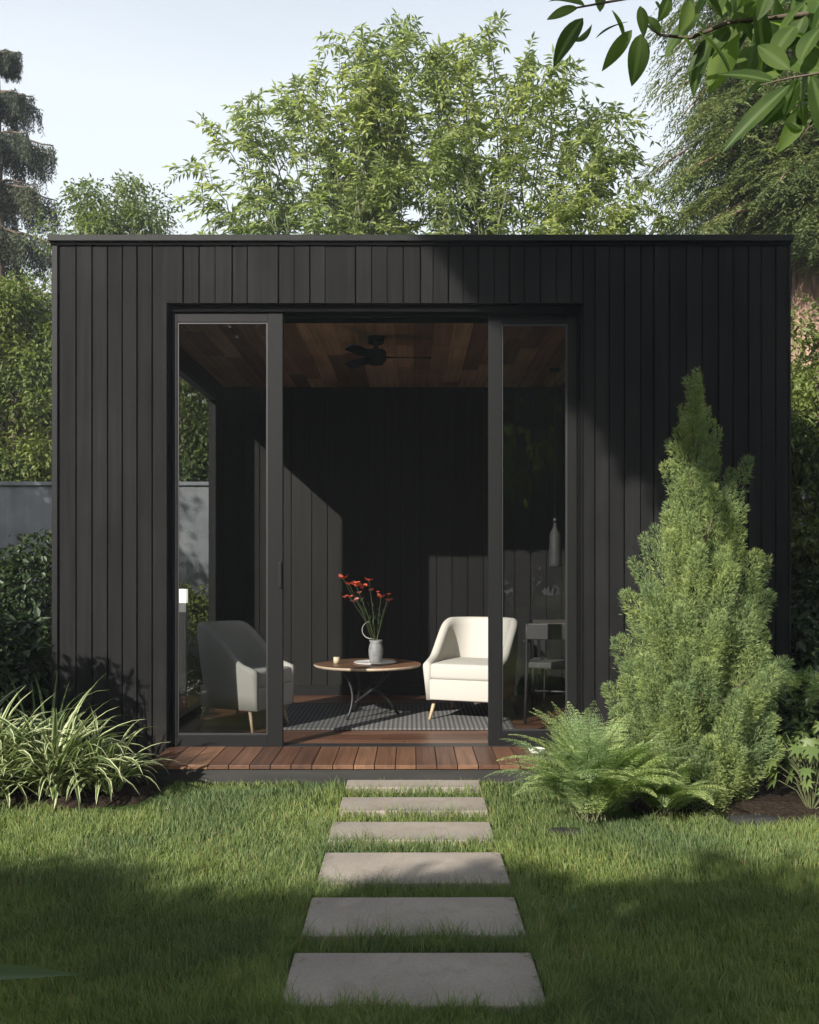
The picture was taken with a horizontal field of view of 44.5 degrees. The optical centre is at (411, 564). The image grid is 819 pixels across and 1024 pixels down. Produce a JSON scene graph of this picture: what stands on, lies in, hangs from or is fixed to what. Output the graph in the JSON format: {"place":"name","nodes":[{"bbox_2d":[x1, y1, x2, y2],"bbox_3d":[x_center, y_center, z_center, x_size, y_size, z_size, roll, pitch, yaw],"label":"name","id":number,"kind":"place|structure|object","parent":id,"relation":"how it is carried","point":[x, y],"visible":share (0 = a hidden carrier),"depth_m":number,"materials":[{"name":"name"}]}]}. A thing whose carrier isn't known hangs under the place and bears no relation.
{"place":"outdoors","nodes":[
{"label":"outdoors","id":0,"kind":"place"},
{"bbox_2d":[0,0,742,411],"label":"sky","id":1,"kind":"structure","parent":0,"point":[117,85],"materials":[{"name":"white"}]},
{"bbox_2d":[0,684,818,1023],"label":"ground","id":2,"kind":"structure","parent":0,"point":[192,700],"depth_m":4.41,"materials":[{"name":"green plant"}]},
{"bbox_2d":[0,268,51,481],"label":"tree","id":3,"kind":"object","parent":2,"relation":"on","point":[20,448],"visible":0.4,"depth_m":12.33,"materials":[{"name":"green plant"}]},
{"bbox_2d":[5,262,49,469],"bbox_3d":[-10.231,-3.409,26.173,6.216,9.444,4.504,0,0,0],"label":"tree","id":4,"kind":"object","parent":2,"relation":"on","point":[26,280],"depth_m":25.60,"materials":[{"name":"green plant"}]},
{"bbox_2d":[0,48,62,481],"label":"spruce","id":5,"kind":"object","parent":2,"relation":"on","point":[23,198],"visible":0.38,"depth_m":16.85,"materials":[{"name":"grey plant"}]},
{"bbox_2d":[0,964,77,983],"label":"foreground plant","id":6,"kind":"object","parent":2,"relation":"on","point":[9,971],"visible":1,"depth_m":1.23,"materials":[{"name":"green plant"}]},
{"bbox_2d":[0,710,164,809],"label":"planting bed","id":7,"kind":"object","parent":2,"relation":"on","point":[127,793],"visible":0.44,"depth_m":5.52,"materials":[{"name":"soil"}]},
{"bbox_2d":[0,605,43,732],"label":"shrub","id":8,"kind":"object","parent":7,"relation":"on","point":[8,685],"visible":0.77,"depth_m":6.76,"materials":[{"name":"green plant"}]},
{"bbox_2d":[0,685,50,739],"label":"strap leaf plant","id":9,"kind":"object","parent":7,"relation":"on","point":[3,700],"visible":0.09,"depth_m":5.95,"materials":[{"name":"green plant"}]},
{"bbox_2d":[0,527,51,640],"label":"shrub","id":10,"kind":"object","parent":7,"relation":"on","point":[16,591],"visible":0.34,"depth_m":8.25,"materials":[{"name":"green plant"}]},
{"bbox_2d":[0,607,51,729],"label":"shrub","id":11,"kind":"object","parent":7,"relation":"on","point":[33,645],"visible":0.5,"depth_m":7.05,"materials":[{"name":"green plant"}]},
{"bbox_2d":[0,686,92,806],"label":"strap leaf plant","id":12,"kind":"object","parent":7,"relation":"on","point":[8,775],"visible":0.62,"depth_m":5.43,"materials":[{"name":"green plant"}]},
{"bbox_2d":[0,669,127,743],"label":"strap leaf plant","id":13,"kind":"object","parent":7,"relation":"on","point":[42,710],"visible":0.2,"depth_m":5.97,"materials":[{"name":"green plant"}]},
{"bbox_2d":[0,690,144,810],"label":"strap leaf plant","id":14,"kind":"object","parent":7,"relation":"on","point":[72,756],"visible":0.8,"depth_m":5.41,"materials":[{"name":"green plant"}]},
{"bbox_2d":[3,705,176,806],"bbox_3d":[-1.748,1.043,5.616,0.813,0.488,0.909,0,0,0],"label":"strap leaf plant","id":15,"kind":"object","parent":7,"relation":"on","point":[110,783],"visible":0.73,"depth_m":5.52,"materials":[{"name":"green plant"}]},
{"bbox_2d":[8,377,208,477],"bbox_3d":[-6.797,-1.850,22.043,5.702,6.343,4.263,0,0,0],"label":"tree","id":16,"kind":"object","parent":2,"relation":"on","point":[192,416],"depth_m":21.73,"materials":[{"name":"green plant"}]},
{"bbox_2d":[18,169,201,423],"bbox_3d":[-4.717,-2.488,15.938,2.966,7.592,3.188,0,0,0],"label":"tree","id":17,"kind":"object","parent":2,"relation":"on","point":[130,212],"visible":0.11,"depth_m":15.51,"materials":[{"name":"green plant"}]},
{"bbox_2d":[179,589,187,711],"bbox_3d":[-2.038,0.757,8.900,0.072,1.086,0.072,0,0,0],"label":"garden lamp","id":18,"kind":"object","parent":2,"relation":"on","point":[183,649],"visible":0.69,"depth_m":8.87,"materials":[{"name":"black metal"}]},
{"bbox_2d":[179,376,208,481],"bbox_3d":[-3.107,-1.014,13.350,3.075,4.654,2.412,0,0,0],"label":"tree","id":19,"kind":"object","parent":2,"relation":"on","point":[193,464],"visible":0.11,"depth_m":12.73,"materials":[{"name":"green plant"}]},
{"bbox_2d":[179,582,208,691],"bbox_3d":[-2.530,0.787,10.255,1.424,1.314,1.060,0,0,0],"label":"shrub","id":20,"kind":"object","parent":2,"relation":"on","point":[194,606],"visible":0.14,"depth_m":10.15,"materials":[{"name":"green plant"}]},
{"bbox_2d":[161,8,455,233],"bbox_3d":[-1.296,-2.932,12.520,3.650,8.670,2.080,0,0,0],"label":"tree","id":21,"kind":"object","parent":2,"relation":"on","point":[375,147],"visible":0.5,"depth_m":12.32,"materials":[{"name":"green plant"}]},
{"bbox_2d":[0,482,812,683],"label":"garden wall","id":22,"kind":"structure","parent":2,"relation":"on","point":[26,507],"depth_m":11.00,"materials":[{"name":"grey concrete"}]},
{"bbox_2d":[327,822,494,846],"bbox_3d":[-0.004,1.314,4.815,0.780,0.072,0.330,0,0,0],"label":"stepping stone","id":23,"kind":"object","parent":2,"relation":"on","point":[413,829],"visible":0.62,"depth_m":4.81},
{"bbox_2d":[280,953,545,1016],"bbox_3d":[0.004,1.314,3.100,0.780,0.072,0.400,0,0,0],"label":"stepping stone","id":24,"kind":"object","parent":2,"relation":"on","point":[416,973],"visible":0.72,"depth_m":3.10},
{"bbox_2d":[345,780,480,792],"bbox_3d":[0.007,1.314,5.850,0.780,0.072,0.200,0,0,0],"label":"stepping stone","id":25,"kind":"object","parent":2,"relation":"on","point":[384,784],"visible":0.53,"depth_m":5.82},
{"bbox_2d":[317,852,509,891],"bbox_3d":[0.005,1.314,4.235,0.780,0.072,0.430,0,0,0],"label":"stepping stone","id":26,"kind":"object","parent":2,"relation":"on","point":[464,865],"visible":0.7,"depth_m":4.22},
{"bbox_2d":[339,797,487,816],"bbox_3d":[0.007,1.314,5.355,0.780,0.072,0.310,0,0,0],"label":"stepping stone","id":27,"kind":"object","parent":2,"relation":"on","point":[476,803],"visible":0.66,"depth_m":5.34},
{"bbox_2d":[301,897,526,944],"bbox_3d":[0.006,1.314,3.650,0.780,0.072,0.400,0,0,0],"label":"stepping stone","id":28,"kind":"object","parent":2,"relation":"on","point":[341,912],"visible":0.62,"depth_m":3.66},
{"bbox_2d":[48,234,793,782],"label":"garden studio","id":29,"kind":"structure","parent":2,"relation":"on","point":[470,460],"depth_m":6.55,"materials":[{"name":"wood"}]},
{"bbox_2d":[179,363,216,725],"bbox_3d":[-1.759,-0.149,7.815,0.062,2.699,2.070,0,0,0],"label":"side window","id":30,"kind":"structure","parent":29,"relation":"in","point":[193,710],"depth_m":8.80,"materials":[{"name":"metal"}]},
{"bbox_2d":[172,313,283,746],"bbox_3d":[-1.230,-0.231,6.624,0.751,2.871,0.062,0,0,0],"label":"sliding door","id":31,"kind":"structure","parent":29,"relation":"in","point":[274,735],"depth_m":6.61,"materials":[{"name":"metal"}]},
{"bbox_2d":[197,621,294,732],"bbox_3d":[-1.259,0.814,7.372,0.620,0.778,0.529,0,0,26],"label":"armchair","id":32,"kind":"object","parent":29,"relation":"on","point":[232,655],"visible":0.95,"depth_m":7.18,"materials":[{"name":"beige fabric"}]},
{"bbox_2d":[345,335,431,368],"bbox_3d":[-0.182,-1.540,7.188,0.649,0.199,0.720,0,0,0],"label":"ceiling fan","id":33,"kind":"object","parent":29,"relation":"hanging from","point":[375,356],"visible":1,"depth_m":7.15},
{"bbox_2d":[284,703,514,729],"bbox_3d":[-0.149,1.191,7.925,1.791,0.014,1.350,0,0,0],"label":"rug","id":34,"kind":"object","parent":29,"relation":"on","point":[373,716],"visible":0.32,"depth_m":7.76,"materials":[{"name":"grey fabric"}]},
{"bbox_2d":[314,658,420,719],"bbox_3d":[-0.348,0.979,7.820,0.840,0.424,0.840,0,0,0],"label":"coffee table","id":35,"kind":"object","parent":34,"relation":"on","point":[343,665],"visible":0.91,"depth_m":7.70,"materials":[{"name":"brown wood"}]},
{"bbox_2d":[333,655,339,663],"bbox_3d":[-0.586,0.733,7.760,0.055,0.062,0.055,0,0,0],"label":"candle jar","id":36,"kind":"object","parent":35,"relation":"on","point":[336,659],"visible":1,"depth_m":7.74,"materials":[{"name":"beige wax"}]},
{"bbox_2d":[354,660,396,664],"bbox_3d":[-0.288,0.759,7.800,0.336,0.012,0.336,0,0,0],"label":"tray","id":37,"kind":"object","parent":35,"relation":"on","point":[367,662],"visible":0.91,"depth_m":7.81,"materials":[{"name":"white ceramic"}]},
{"bbox_2d":[368,640,382,662],"bbox_3d":[-0.281,0.673,7.800,0.116,0.175,0.116,0,0,0],"label":"vase","id":38,"kind":"object","parent":37,"relation":"on","point":[375,649],"visible":1,"depth_m":7.76,"materials":[{"name":"grey ceramic"}]},
{"bbox_2d":[339,574,392,639],"bbox_3d":[-0.361,0.404,7.793,0.442,0.673,0.206,0,0,0],"label":"flower bouquet","id":39,"kind":"object","parent":38,"relation":"in","point":[355,583],"visible":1,"depth_m":7.79,"materials":[{"name":"red plant"}]},
{"bbox_2d":[423,617,517,718],"bbox_3d":[0.497,0.814,7.879,0.630,0.778,0.738,0,0,20],"label":"armchair","id":40,"kind":"object","parent":34,"relation":"on","point":[455,666],"visible":0.73,"depth_m":7.73,"materials":[{"name":"beige fabric"}]},
{"bbox_2d":[488,315,575,744],"bbox_3d":[0.813,-0.231,6.683,0.606,2.871,0.050,0,0,0],"label":"sliding door","id":41,"kind":"structure","parent":29,"relation":"in","point":[497,735],"depth_m":6.66,"materials":[{"name":"metal"}]},
{"bbox_2d":[523,623,564,723],"bbox_3d":[1.110,0.819,7.696,0.470,0.763,0.474,0,0,14],"label":"desk chair","id":42,"kind":"object","parent":29,"relation":"on","point":[533,631],"visible":0.53,"depth_m":7.54,"materials":[{"name":"black metal"}]},
{"bbox_2d":[533,620,564,712],"bbox_3d":[1.460,0.835,8.350,0.840,0.730,0.520,0,0,0],"label":"desk","id":43,"kind":"object","parent":29,"relation":"on","point":[542,656],"visible":0.31,"depth_m":8.17,"materials":[{"name":"grey wood"}]},
{"bbox_2d":[549,368,560,566],"bbox_3d":[1.194,-0.811,8.350,0.100,1.656,0.100,0,0,0],"label":"pendant lamp","id":44,"kind":"object","parent":29,"relation":"hanging from","point":[555,549],"visible":1,"depth_m":8.31,"materials":[{"name":"black metal"}]},
{"bbox_2d":[398,8,707,233],"bbox_3d":[1.677,-2.693,12.563,3.955,8.129,2.141,0,0,0],"label":"tree","id":45,"kind":"object","parent":2,"relation":"on","point":[565,210],"visible":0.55,"depth_m":12.26,"materials":[{"name":"green plant"}]},
{"bbox_2d":[548,827,580,836],"bbox_3d":[0.738,1.293,4.840,0.175,0.037,0.092,0,0,0],"label":"edging stone","id":46,"kind":"object","parent":2,"relation":"on","point":[563,829],"visible":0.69,"depth_m":4.81,"materials":[{"name":"grey stone"}]},
{"bbox_2d":[484,700,700,823],"bbox_3d":[0.872,0.959,4.979,0.972,0.626,0.993,0,0,-41],"label":"fern","id":47,"kind":"object","parent":2,"relation":"on","point":[596,778],"visible":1,"depth_m":4.88,"materials":[{"name":"green plant"}]},
{"bbox_2d":[610,750,727,814],"bbox_3d":[1.330,1.113,5.106,0.584,0.319,0.676,0,0,0],"label":"fern","id":48,"kind":"object","parent":2,"relation":"on","point":[668,797],"visible":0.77,"depth_m":5.04,"materials":[{"name":"green plant"}]},
{"bbox_2d":[547,0,818,188],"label":"tree","id":49,"kind":"object","parent":2,"relation":"on","point":[778,30],"visible":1,"depth_m":2.03,"materials":[{"name":"green plant"}]},
{"bbox_2d":[621,758,818,823],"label":"planting bed","id":50,"kind":"object","parent":2,"relation":"on","point":[783,801],"visible":0.12,"depth_m":5.27,"materials":[{"name":"soil"}]},
{"bbox_2d":[599,366,794,816],"bbox_3d":[1.534,0.157,5.415,0.996,2.477,0.928,0,0,0],"label":"conifer","id":51,"kind":"object","parent":50,"relation":"on","point":[684,683],"visible":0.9,"depth_m":5.30,"materials":[{"name":"green plant"}]},
{"bbox_2d":[743,654,818,726],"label":"shrub","id":52,"kind":"object","parent":50,"relation":"on","point":[793,680],"visible":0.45,"depth_m":6.11,"materials":[{"name":"green plant"}]},
{"bbox_2d":[757,677,818,773],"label":"shrub","id":53,"kind":"object","parent":50,"relation":"on","point":[791,722],"visible":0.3,"depth_m":6.06,"materials":[{"name":"green plant"}]},
{"bbox_2d":[764,730,818,808],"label":"lobed leaf plant","id":54,"kind":"object","parent":50,"relation":"on","point":[806,748],"visible":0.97,"depth_m":5.21,"materials":[{"name":"green plant"}]},
{"bbox_2d":[779,719,818,786],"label":"lobed leaf plant","id":55,"kind":"object","parent":50,"relation":"on","point":[815,731],"visible":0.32,"depth_m":5.62,"materials":[{"name":"green plant"}]},
{"bbox_2d":[791,292,818,611],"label":"shrub","id":56,"kind":"object","parent":50,"relation":"on","point":[805,453],"visible":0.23,"depth_m":9.02,"materials":[{"name":"green plant"}]},
{"bbox_2d":[791,577,818,727],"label":"shrub","id":57,"kind":"object","parent":50,"relation":"on","point":[805,636],"visible":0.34,"depth_m":7.01,"materials":[{"name":"green plant"}]},
{"bbox_2d":[622,0,818,381],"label":"tree","id":58,"kind":"object","parent":2,"relation":"on","point":[755,191],"visible":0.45,"depth_m":12.45,"materials":[{"name":"green plant"}]},
{"bbox_2d":[727,814,779,827],"bbox_3d":[1.721,1.288,5.030,0.268,0.062,0.101,0,0,0],"label":"edging stone","id":59,"kind":"object","parent":2,"relation":"on","point":[735,819],"visible":0.67,"depth_m":5.00,"materials":[{"name":"grey stone"}]},
{"bbox_2d":[791,350,817,473],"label":"tree","id":60,"kind":"object","parent":2,"relation":"on","point":[803,362],"visible":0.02,"depth_m":11.76,"materials":[{"name":"green plant"}]},
{"bbox_2d":[528,747,545,753],"bbox_3d":[0.795,1.182,6.360,0.112,0.030,0.112,0,0,0],"label":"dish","id":61,"kind":"object","parent":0,"point":[535,747],"visible":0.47,"depth_m":6.36,"materials":[{"name":"white ceramic"}]}
]}

